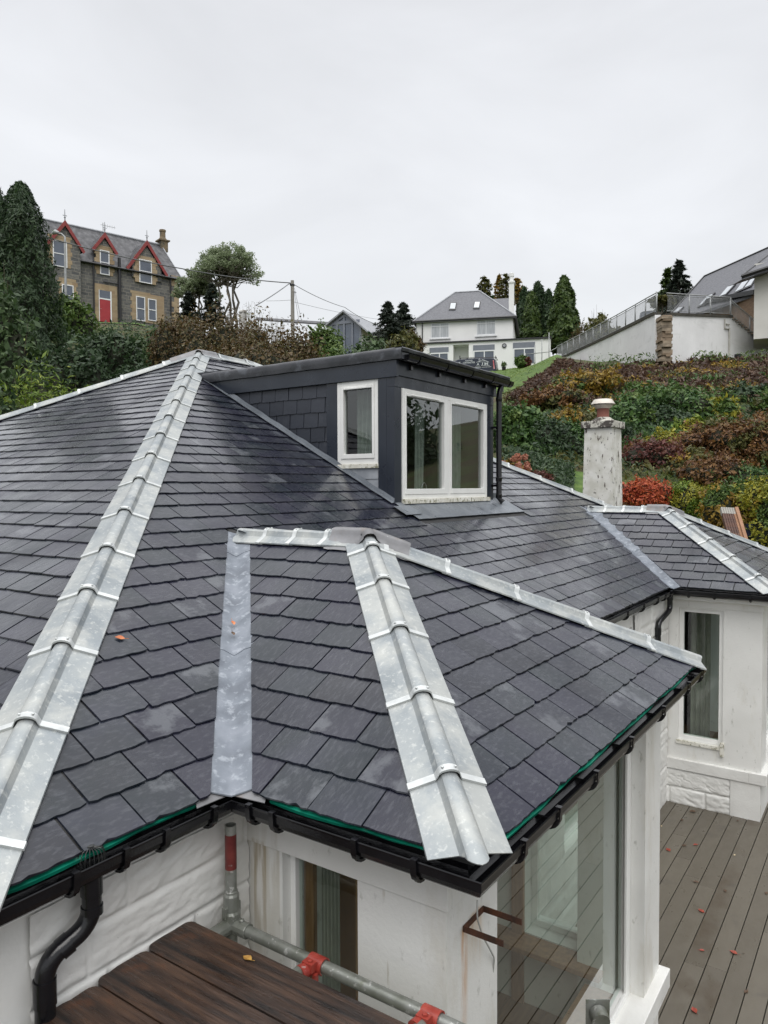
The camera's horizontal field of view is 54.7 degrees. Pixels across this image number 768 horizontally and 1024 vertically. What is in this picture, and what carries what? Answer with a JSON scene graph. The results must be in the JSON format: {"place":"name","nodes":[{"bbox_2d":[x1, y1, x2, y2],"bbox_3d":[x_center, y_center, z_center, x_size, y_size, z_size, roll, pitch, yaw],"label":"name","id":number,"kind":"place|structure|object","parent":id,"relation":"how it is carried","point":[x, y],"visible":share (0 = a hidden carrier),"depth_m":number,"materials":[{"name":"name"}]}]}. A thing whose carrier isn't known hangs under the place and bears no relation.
{"place":"outdoors","nodes":[
{"label":"outdoors","id":0,"kind":"place"},
{"bbox_2d":[255,310,385,353],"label":"gabled house","id":1,"kind":"structure","parent":0,"point":[353,328],"depth_m":90.16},
{"bbox_2d":[329,314,360,353],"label":"window","id":2,"kind":"structure","parent":1,"relation":"in","point":[349,328],"depth_m":90.01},
{"bbox_2d":[0,0,767,355],"label":"sky","id":3,"kind":"structure","parent":0,"point":[367,154],"materials":[{"name":"white"}]},
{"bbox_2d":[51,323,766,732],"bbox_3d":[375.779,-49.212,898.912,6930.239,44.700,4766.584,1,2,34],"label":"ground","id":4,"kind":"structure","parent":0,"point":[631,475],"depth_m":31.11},
{"bbox_2d":[0,254,50,413],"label":"broadleaf tree","id":5,"kind":"object","parent":4,"relation":"on","point":[13,352],"visible":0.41,"depth_m":20.37,"materials":[{"name":"green plant"}]},
{"bbox_2d":[0,180,74,371],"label":"cypress tree","id":6,"kind":"object","parent":4,"relation":"on","point":[23,248],"visible":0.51,"depth_m":29.15,"materials":[{"name":"green plant"}]},
{"bbox_2d":[0,338,89,414],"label":"bamboo bush","id":7,"kind":"object","parent":4,"relation":"on","point":[42,394],"visible":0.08,"depth_m":18.74,"materials":[{"name":"green plant"}]},
{"bbox_2d":[44,292,101,341],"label":"laurel bush","id":8,"kind":"object","parent":4,"relation":"on","point":[77,317],"visible":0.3,"depth_m":43.57,"materials":[{"name":"green plant"}]},
{"bbox_2d":[38,338,111,397],"bbox_3d":[-11.147,-4.177,26.923,2.430,4.273,2.685,1,2,34],"label":"rhododendron bush","id":9,"kind":"object","parent":4,"relation":"on","point":[84,369],"visible":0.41,"depth_m":26.43,"materials":[{"name":"green plant"}]},
{"bbox_2d":[8,209,180,327],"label":"stone house","id":10,"kind":"structure","parent":4,"relation":"on","point":[107,287],"depth_m":61.77,"materials":[{"name":"stone"}]},
{"bbox_2d":[53,240,66,266],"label":"window","id":11,"kind":"structure","parent":10,"relation":"in","point":[58,250],"depth_m":57.90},
{"bbox_2d":[100,250,109,275],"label":"window","id":12,"kind":"structure","parent":10,"relation":"in","point":[104,258],"depth_m":60.61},
{"bbox_2d":[100,299,110,321],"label":"door","id":13,"kind":"structure","parent":10,"relation":"in","point":[105,312],"depth_m":60.71,"materials":[{"name":"red paint"}]},
{"bbox_2d":[136,296,144,321],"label":"window","id":14,"kind":"structure","parent":10,"relation":"in","point":[140,301],"depth_m":62.64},
{"bbox_2d":[139,259,151,283],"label":"window","id":15,"kind":"structure","parent":10,"relation":"in","point":[143,266],"depth_m":62.70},
{"bbox_2d":[148,298,156,320],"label":"window","id":16,"kind":"structure","parent":10,"relation":"in","point":[152,307],"depth_m":63.32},
{"bbox_2d":[51,316,155,366],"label":"undergrowth","id":17,"kind":"object","parent":4,"relation":"on","point":[123,329],"depth_m":46.14,"materials":[{"name":"green plant"}]},
{"bbox_2d":[73,327,145,380],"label":"rhododendron bush","id":18,"kind":"object","parent":4,"relation":"on","point":[118,348],"visible":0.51,"depth_m":31.98,"materials":[{"name":"green plant"}]},
{"bbox_2d":[106,351,148,379],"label":"rhododendron bush","id":19,"kind":"object","parent":4,"relation":"on","point":[138,367],"visible":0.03,"depth_m":25.68,"materials":[{"name":"green plant"}]},
{"bbox_2d":[128,322,165,365],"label":"rhododendron bush","id":20,"kind":"object","parent":4,"relation":"on","point":[141,343],"visible":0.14,"depth_m":37.10,"materials":[{"name":"green plant"}]},
{"bbox_2d":[143,307,205,366],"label":"russet bush","id":21,"kind":"object","parent":4,"relation":"on","point":[159,347],"visible":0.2,"depth_m":32.14,"materials":[{"name":"brown plant"}]},
{"bbox_2d":[175,291,205,326],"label":"fir tree","id":22,"kind":"object","parent":4,"relation":"on","point":[186,305],"visible":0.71,"depth_m":51.35,"materials":[{"name":"green plant"}]},
{"bbox_2d":[170,267,223,330],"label":"airy tree","id":23,"kind":"object","parent":4,"relation":"on","point":[196,287],"visible":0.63,"depth_m":52.75,"materials":[{"name":"green plant"}]},
{"bbox_2d":[168,291,251,356],"bbox_3d":[-7.196,-6.383,31.946,4.133,6.246,3.757,-1,2,-24],"label":"russet bush","id":24,"kind":"object","parent":4,"relation":"on","point":[191,333],"visible":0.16,"depth_m":31.21,"materials":[{"name":"brown plant"}]},
{"bbox_2d":[195,283,225,328],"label":"fir tree","id":25,"kind":"object","parent":4,"relation":"on","point":[210,297],"visible":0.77,"depth_m":49.34,"materials":[{"name":"green plant"}]},
{"bbox_2d":[188,241,263,329],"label":"airy tree","id":26,"kind":"object","parent":4,"relation":"on","point":[221,260],"visible":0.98,"depth_m":50.80,"materials":[{"name":"green plant"}]},
{"bbox_2d":[178,317,307,364],"bbox_3d":[-5.159,-3.777,26.883,5.358,6.321,4.599,-1,2,-16],"label":"russet bush","id":27,"kind":"object","parent":4,"relation":"on","point":[263,359],"visible":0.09,"depth_m":26.47,"materials":[{"name":"brown plant"}]},
{"bbox_2d":[221,302,290,360],"bbox_3d":[-5.071,-5.376,30.934,3.990,6.652,3.984,-1,2,-18],"label":"russet bush","id":28,"kind":"object","parent":4,"relation":"on","point":[258,334],"visible":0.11,"depth_m":30.24,"materials":[{"name":"brown plant"}]},
{"bbox_2d":[290,280,294,336],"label":"telegraph pole","id":29,"kind":"object","parent":4,"relation":"on","point":[292,284],"visible":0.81,"depth_m":49.47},
{"bbox_2d":[49,238,289,282],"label":"overhead cable","id":30,"kind":"object","parent":29,"relation":"attached to","point":[167,265],"visible":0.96,"depth_m":46.15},
{"bbox_2d":[275,313,328,361],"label":"russet bush","id":31,"kind":"object","parent":4,"relation":"on","point":[308,349],"visible":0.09,"depth_m":30.68,"materials":[{"name":"brown plant"}]},
{"bbox_2d":[303,317,345,356],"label":"rhododendron bush","id":32,"kind":"object","parent":4,"relation":"on","point":[330,339],"visible":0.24,"depth_m":39.09,"materials":[{"name":"green plant"}]},
{"bbox_2d":[342,331,388,354],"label":"rhododendron bush","id":33,"kind":"object","parent":4,"relation":"on","point":[372,344],"visible":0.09,"depth_m":37.47,"materials":[{"name":"green plant"}]},
{"bbox_2d":[0,346,767,1023],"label":"slate roofed house","id":34,"kind":"structure","parent":4,"relation":"on","point":[446,726],"depth_m":4.36,"materials":[{"name":"stone"}]},
{"bbox_2d":[75,844,105,870],"bbox_3d":[-1.033,1.218,2.613,0.103,0.094,0.103,1,2,34],"label":"leaf guard","id":35,"kind":"object","parent":34,"relation":"on","point":[91,846],"visible":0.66,"depth_m":2.60,"materials":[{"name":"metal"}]},
{"bbox_2d":[290,855,302,968],"bbox_3d":[-0.230,2.390,3.226,0.410,1.810,0.050,1,2,34],"label":"window frame","id":36,"kind":"structure","parent":34,"relation":"in","point":[295,863],"depth_m":3.30,"materials":[{"name":"paint"}]},
{"bbox_2d":[322,867,340,991],"bbox_3d":[-0.235,2.539,3.387,0.105,2.300,0.032,1,2,34],"label":"curtain","id":37,"kind":"object","parent":34,"relation":"hanging from","point":[331,915],"visible":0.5,"depth_m":3.36,"materials":[{"name":"fabric"}]},
{"bbox_2d":[340,874,357,1000],"bbox_3d":[-0.309,2.647,4.239,0.770,2.170,0.466,1,2,34],"label":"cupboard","id":38,"kind":"object","parent":34,"relation":"in","point":[349,923],"depth_m":3.88,"materials":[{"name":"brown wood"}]},
{"bbox_2d":[357,388,371,453],"bbox_3d":[-0.201,-0.535,8.255,0.260,1.720,0.059,1,2,34],"label":"curtain","id":39,"kind":"object","parent":34,"relation":"hanging from","point":[364,421],"visible":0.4,"depth_m":8.24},
{"bbox_2d":[414,399,423,488],"bbox_3d":[0.406,-0.490,8.629,0.059,1.800,0.200,1,2,34],"label":"curtain","id":40,"kind":"object","parent":34,"relation":"hanging from","point":[419,444],"visible":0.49,"depth_m":8.60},
{"bbox_2d":[437,403,460,488],"bbox_3d":[0.797,-0.510,9.197,0.077,1.800,0.520,1,2,34],"label":"curtain","id":41,"kind":"object","parent":34,"relation":"hanging from","point":[456,445],"visible":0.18,"depth_m":9.30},
{"bbox_2d":[532,839,576,938],"bbox_3d":[1.345,2.302,5.649,0.450,1.810,0.050,1,2,34],"label":"window","id":42,"kind":"structure","parent":34,"relation":"in","point":[536,920],"depth_m":5.76,"materials":[{"name":"paint"}]},
{"bbox_2d":[610,752,630,1023],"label":"window","id":43,"kind":"structure","parent":34,"relation":"in","point":[622,992],"depth_m":5.07,"materials":[{"name":"paint"}]},
{"bbox_2d":[690,612,710,736],"bbox_3d":[4.151,2.308,9.766,0.250,2.300,0.058,1,2,34],"label":"curtain","id":44,"kind":"object","parent":34,"relation":"hanging from","point":[700,691],"visible":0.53,"depth_m":9.75,"materials":[{"name":"fabric"}]},
{"bbox_2d":[678,607,723,744],"bbox_3d":[4.028,2.070,9.429,0.530,1.700,0.050,1,2,34],"label":"window","id":45,"kind":"structure","parent":34,"relation":"in","point":[681,734],"depth_m":9.36,"materials":[{"name":"paint"}]},
{"bbox_2d":[367,301,407,346],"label":"spruce tree","id":46,"kind":"object","parent":4,"relation":"on","point":[389,319],"visible":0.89,"depth_m":72.85,"materials":[{"name":"green plant"}]},
{"bbox_2d":[385,324,418,350],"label":"birch bush","id":47,"kind":"object","parent":4,"relation":"on","point":[404,339],"visible":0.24,"depth_m":51.42,"materials":[{"name":"green plant"}]},
{"bbox_2d":[394,302,417,333],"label":"spruce tree","id":48,"kind":"object","parent":4,"relation":"on","point":[404,316],"visible":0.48,"depth_m":74.83,"materials":[{"name":"green plant"}]},
{"bbox_2d":[455,356,497,370],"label":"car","id":49,"kind":"object","parent":4,"relation":"on","point":[487,363],"visible":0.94,"depth_m":66.97,"materials":[{"name":"grey metal"}]},
{"bbox_2d":[412,273,551,369],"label":"white house","id":50,"kind":"structure","parent":4,"relation":"on","point":[454,326],"depth_m":73.70,"materials":[{"name":"paint"}]},
{"bbox_2d":[431,323,448,337],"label":"window","id":51,"kind":"structure","parent":50,"relation":"in","point":[438,330],"depth_m":74.39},
{"bbox_2d":[477,319,494,334],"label":"window","id":52,"kind":"structure","parent":50,"relation":"in","point":[484,327],"depth_m":73.45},
{"bbox_2d":[476,275,492,296],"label":"larch tree","id":53,"kind":"object","parent":4,"relation":"on","point":[483,284],"visible":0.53,"depth_m":116.56,"materials":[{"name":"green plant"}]},
{"bbox_2d":[496,273,516,301],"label":"larch tree","id":54,"kind":"object","parent":4,"relation":"on","point":[505,291],"visible":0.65,"depth_m":118.45,"materials":[{"name":"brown plant"}]},
{"bbox_2d":[502,453,531,471],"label":"hydrangea","id":55,"kind":"object","parent":4,"relation":"on","point":[515,459],"visible":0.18,"depth_m":18.36,"materials":[{"name":"pink plant"}]},
{"bbox_2d":[493,399,549,452],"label":"evergreen shrub","id":56,"kind":"object","parent":4,"relation":"on","point":[517,420],"visible":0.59,"depth_m":24.86,"materials":[{"name":"green plant"}]},
{"bbox_2d":[515,286,528,337],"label":"cypress tree","id":57,"kind":"object","parent":4,"relation":"on","point":[522,297],"visible":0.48,"depth_m":90.63,"materials":[{"name":"green plant"}]},
{"bbox_2d":[490,355,561,393],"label":"lawn","id":58,"kind":"structure","parent":4,"relation":"on","point":[530,374],"depth_m":48.77,"materials":[{"name":"green plant"}]},
{"bbox_2d":[520,290,542,337],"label":"cypress tree","id":59,"kind":"object","parent":4,"relation":"on","point":[531,324],"visible":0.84,"depth_m":86.59,"materials":[{"name":"green plant"}]},
{"bbox_2d":[502,357,574,408],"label":"bracken","id":60,"kind":"object","parent":4,"relation":"on","point":[548,374],"visible":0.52,"depth_m":40.19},
{"bbox_2d":[502,444,575,489],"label":"undergrowth","id":61,"kind":"object","parent":4,"relation":"on","point":[561,465],"visible":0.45,"depth_m":22.00,"materials":[{"name":"green plant"}]},
{"bbox_2d":[532,280,545,325],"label":"cypress tree","id":62,"kind":"object","parent":4,"relation":"on","point":[538,288],"visible":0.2,"depth_m":88.51,"materials":[{"name":"green plant"}]},
{"bbox_2d":[541,288,553,336],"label":"cypress tree","id":63,"kind":"object","parent":4,"relation":"on","point":[547,300],"visible":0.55,"depth_m":86.86,"materials":[{"name":"green plant"}]},
{"bbox_2d":[521,409,583,456],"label":"evergreen shrub","id":64,"kind":"object","parent":4,"relation":"on","point":[568,434],"visible":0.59,"depth_m":24.34,"materials":[{"name":"green plant"}]},
{"bbox_2d":[518,382,586,410],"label":"bracken bush","id":65,"kind":"object","parent":4,"relation":"on","point":[551,397],"visible":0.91,"depth_m":32.13,"materials":[{"name":"brown plant"}]},
{"bbox_2d":[537,466,582,492],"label":"lawn","id":66,"kind":"structure","parent":4,"relation":"on","point":[578,485],"depth_m":21.22,"materials":[{"name":"green plant"}]},
{"bbox_2d":[543,275,580,355],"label":"conifer tree","id":67,"kind":"object","parent":4,"relation":"on","point":[563,317],"visible":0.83,"depth_m":78.30,"materials":[{"name":"green plant"}]},
{"bbox_2d":[548,402,596,424],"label":"leafy shrub","id":68,"kind":"object","parent":4,"relation":"on","point":[581,413],"visible":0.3,"depth_m":27.65,"materials":[{"name":"yellow plant"}]},
{"bbox_2d":[547,363,626,397],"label":"bracken bush","id":69,"kind":"object","parent":4,"relation":"on","point":[590,381],"visible":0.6,"depth_m":34.58,"materials":[{"name":"yellow plant"}]},
{"bbox_2d":[583,312,619,344],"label":"evergreen bush","id":70,"kind":"object","parent":4,"relation":"on","point":[593,322],"visible":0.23,"depth_m":70.85,"materials":[{"name":"green plant"}]},
{"bbox_2d":[610,416,638,448],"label":"evergreen shrub","id":71,"kind":"object","parent":4,"relation":"on","point":[628,429],"visible":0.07,"depth_m":25.59,"materials":[{"name":"green plant"}]},
{"bbox_2d":[593,395,659,429],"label":"evergreen shrub","id":72,"kind":"object","parent":4,"relation":"on","point":[625,411],"visible":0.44,"depth_m":28.11,"materials":[{"name":"green plant"}]},
{"bbox_2d":[502,360,767,482],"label":"ground cover","id":73,"kind":"object","parent":4,"relation":"on","point":[648,465],"visible":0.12,"depth_m":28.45,"materials":[{"name":"green plant"}]},
{"bbox_2d":[502,395,767,481],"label":"undergrowth","id":74,"kind":"object","parent":4,"relation":"on","point":[641,431],"visible":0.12,"depth_m":23.87,"materials":[{"name":"green plant"}]},
{"bbox_2d":[621,432,695,471],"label":"maple shrub","id":75,"kind":"object","parent":4,"relation":"on","point":[652,451],"visible":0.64,"depth_m":23.32,"materials":[{"name":"purple plant"}]},
{"bbox_2d":[647,294,676,315],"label":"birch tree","id":76,"kind":"object","parent":4,"relation":"on","point":[662,301],"visible":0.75,"depth_m":69.05,"materials":[{"name":"green plant"}]},
{"bbox_2d":[651,266,672,310],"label":"fir tree","id":77,"kind":"object","parent":4,"relation":"on","point":[666,274],"visible":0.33,"depth_m":78.97,"materials":[{"name":"green plant"}]},
{"bbox_2d":[655,315,672,367],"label":"stone pillar","id":78,"kind":"structure","parent":4,"relation":"on","point":[664,330],"depth_m":43.03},
{"bbox_2d":[562,312,767,365],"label":"retaining wall","id":79,"kind":"structure","parent":4,"relation":"on","point":[692,333],"depth_m":46.37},
{"bbox_2d":[525,292,753,363],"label":"metal railing","id":80,"kind":"object","parent":79,"relation":"on","point":[590,336],"visible":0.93,"depth_m":47.97,"materials":[{"name":"metal"}]},
{"bbox_2d":[643,426,688,442],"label":"leafy shrub","id":81,"kind":"object","parent":4,"relation":"on","point":[662,435],"visible":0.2,"depth_m":25.59,"materials":[{"name":"yellow plant"}]},
{"bbox_2d":[565,353,767,409],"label":"bracken","id":82,"kind":"object","parent":4,"relation":"on","point":[752,374],"visible":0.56,"depth_m":38.25,"materials":[{"name":"plant"}]},
{"bbox_2d":[630,401,703,431],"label":"evergreen shrub","id":83,"kind":"object","parent":4,"relation":"on","point":[666,415],"visible":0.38,"depth_m":27.79,"materials":[{"name":"green plant"}]},
{"bbox_2d":[612,377,722,418],"bbox_3d":[11.764,-4.380,30.941,4.337,2.418,4.440,1,2,34],"label":"evergreen shrub","id":84,"kind":"object","parent":4,"relation":"on","point":[677,396],"visible":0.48,"depth_m":29.94,"materials":[{"name":"green plant"}]},
{"bbox_2d":[584,358,754,411],"bbox_3d":[14.776,-6.049,36.065,11.514,5.172,19.329,1,2,34],"label":"bracken","id":85,"kind":"object","parent":4,"relation":"on","point":[691,370],"visible":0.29,"depth_m":37.94,"materials":[{"name":"brown plant"}]},
{"bbox_2d":[582,348,767,371],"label":"weeds","id":86,"kind":"object","parent":4,"relation":"on","point":[698,353],"visible":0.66,"depth_m":43.24,"materials":[{"name":"green plant"}]},
{"bbox_2d":[659,259,693,314],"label":"fir tree","id":87,"kind":"object","parent":4,"relation":"on","point":[678,281],"visible":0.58,"depth_m":76.95,"materials":[{"name":"green plant"}]},
{"bbox_2d":[668,413,712,430],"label":"leafy shrub","id":88,"kind":"object","parent":4,"relation":"on","point":[697,418],"visible":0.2,"depth_m":27.21,"materials":[{"name":"yellow plant"}]},
{"bbox_2d":[660,445,730,476],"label":"leafy shrub","id":89,"kind":"object","parent":4,"relation":"on","point":[689,452],"visible":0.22,"depth_m":22.69,"materials":[{"name":"green plant"}]},
{"bbox_2d":[669,448,759,492],"bbox_3d":[9.754,-1.013,21.452,2.418,1.679,2.219,-1,2,-15],"label":"thicket bush","id":90,"kind":"object","parent":4,"relation":"on","point":[698,472],"visible":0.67,"depth_m":21.14,"materials":[{"name":"brown plant"}]},
{"bbox_2d":[669,410,767,467],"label":"thicket bush","id":91,"kind":"object","parent":4,"relation":"on","point":[723,435],"visible":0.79,"depth_m":23.64,"materials":[{"name":"brown plant"}]},
{"bbox_2d":[669,812,767,1023],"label":"deck underlay","id":92,"kind":"object","parent":4,"relation":"on","point":[735,949],"depth_m":6.42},
{"bbox_2d":[575,801,767,1023],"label":"deck","id":93,"kind":"structure","parent":92,"relation":"on","point":[710,861],"depth_m":7.06,"materials":[{"name":"wood"}]},
{"bbox_2d":[210,822,464,1023],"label":"scaffold","id":94,"kind":"object","parent":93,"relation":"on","point":[232,925],"visible":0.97,"depth_m":2.93,"materials":[{"name":"metal"}]},
{"bbox_2d":[45,986,158,1023],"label":"scaffold board","id":95,"kind":"object","parent":94,"relation":"on","point":[95,1005],"visible":0.88,"depth_m":2.55,"materials":[{"name":"wood"}]},
{"bbox_2d":[98,951,281,1023],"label":"scaffold board","id":96,"kind":"object","parent":94,"relation":"on","point":[156,988],"visible":0.84,"depth_m":2.62,"materials":[{"name":"wood"}]},
{"bbox_2d":[149,921,404,1023],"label":"scaffold board","id":97,"kind":"object","parent":94,"relation":"on","point":[275,990],"visible":0.77,"depth_m":2.70,"materials":[{"name":"wood"}]},
{"bbox_2d":[585,999,609,1023],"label":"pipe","id":98,"kind":"object","parent":93,"relation":"on","point":[597,1011],"visible":1,"depth_m":3.69,"materials":[{"name":"metal"}]},
{"bbox_2d":[671,247,767,348],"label":"slate roofed house","id":99,"kind":"structure","parent":4,"relation":"on","point":[742,283],"depth_m":51.49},
{"bbox_2d":[701,392,739,418],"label":"leafy shrub","id":100,"kind":"object","parent":4,"relation":"on","point":[725,404],"visible":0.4,"depth_m":29.90,"materials":[{"name":"green plant"}]},
{"bbox_2d":[722,380,767,401],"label":"evergreen shrub","id":101,"kind":"object","parent":4,"relation":"on","point":[742,389],"visible":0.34,"depth_m":32.31,"materials":[{"name":"green plant"}]},
{"bbox_2d":[729,470,767,547],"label":"leafy shrub","id":102,"kind":"object","parent":4,"relation":"on","point":[759,532],"visible":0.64,"depth_m":17.31,"materials":[{"name":"green plant"}]},
{"bbox_2d":[738,408,767,469],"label":"thicket bush","id":103,"kind":"object","parent":4,"relation":"on","point":[765,423],"visible":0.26,"depth_m":23.64,"materials":[{"name":"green plant"}]},
{"bbox_2d":[750,388,767,413],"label":"evergreen shrub","id":104,"kind":"object","parent":4,"relation":"on","point":[761,403],"visible":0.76,"depth_m":30.69,"materials":[{"name":"green plant"}]},
{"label":"lawn","id":105,"kind":"structure","parent":0,"visible":0},
{"bbox_2d":[622,475,674,505],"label":"maple shrub","id":106,"kind":"object","parent":105,"relation":"on","point":[641,492],"visible":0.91,"depth_m":18.92,"materials":[{"name":"red plant"}]},
{"bbox_2d":[667,478,711,517],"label":"leafy shrub","id":107,"kind":"object","parent":105,"relation":"on","point":[686,498],"visible":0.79,"depth_m":18.73,"materials":[{"name":"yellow plant"}]},
{"bbox_2d":[693,477,765,531],"bbox_3d":[8.379,0.035,17.779,1.636,1.736,1.482,1,2,34],"label":"leafy shrub","id":108,"kind":"object","parent":105,"relation":"on","point":[710,507],"visible":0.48,"depth_m":17.57,"materials":[{"name":"green plant"}]},
{"bbox_2d":[700,458,767,488],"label":"juniper bush","id":109,"kind":"object","parent":105,"relation":"on","point":[758,472],"visible":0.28,"depth_m":20.57,"materials":[{"name":"green plant"}]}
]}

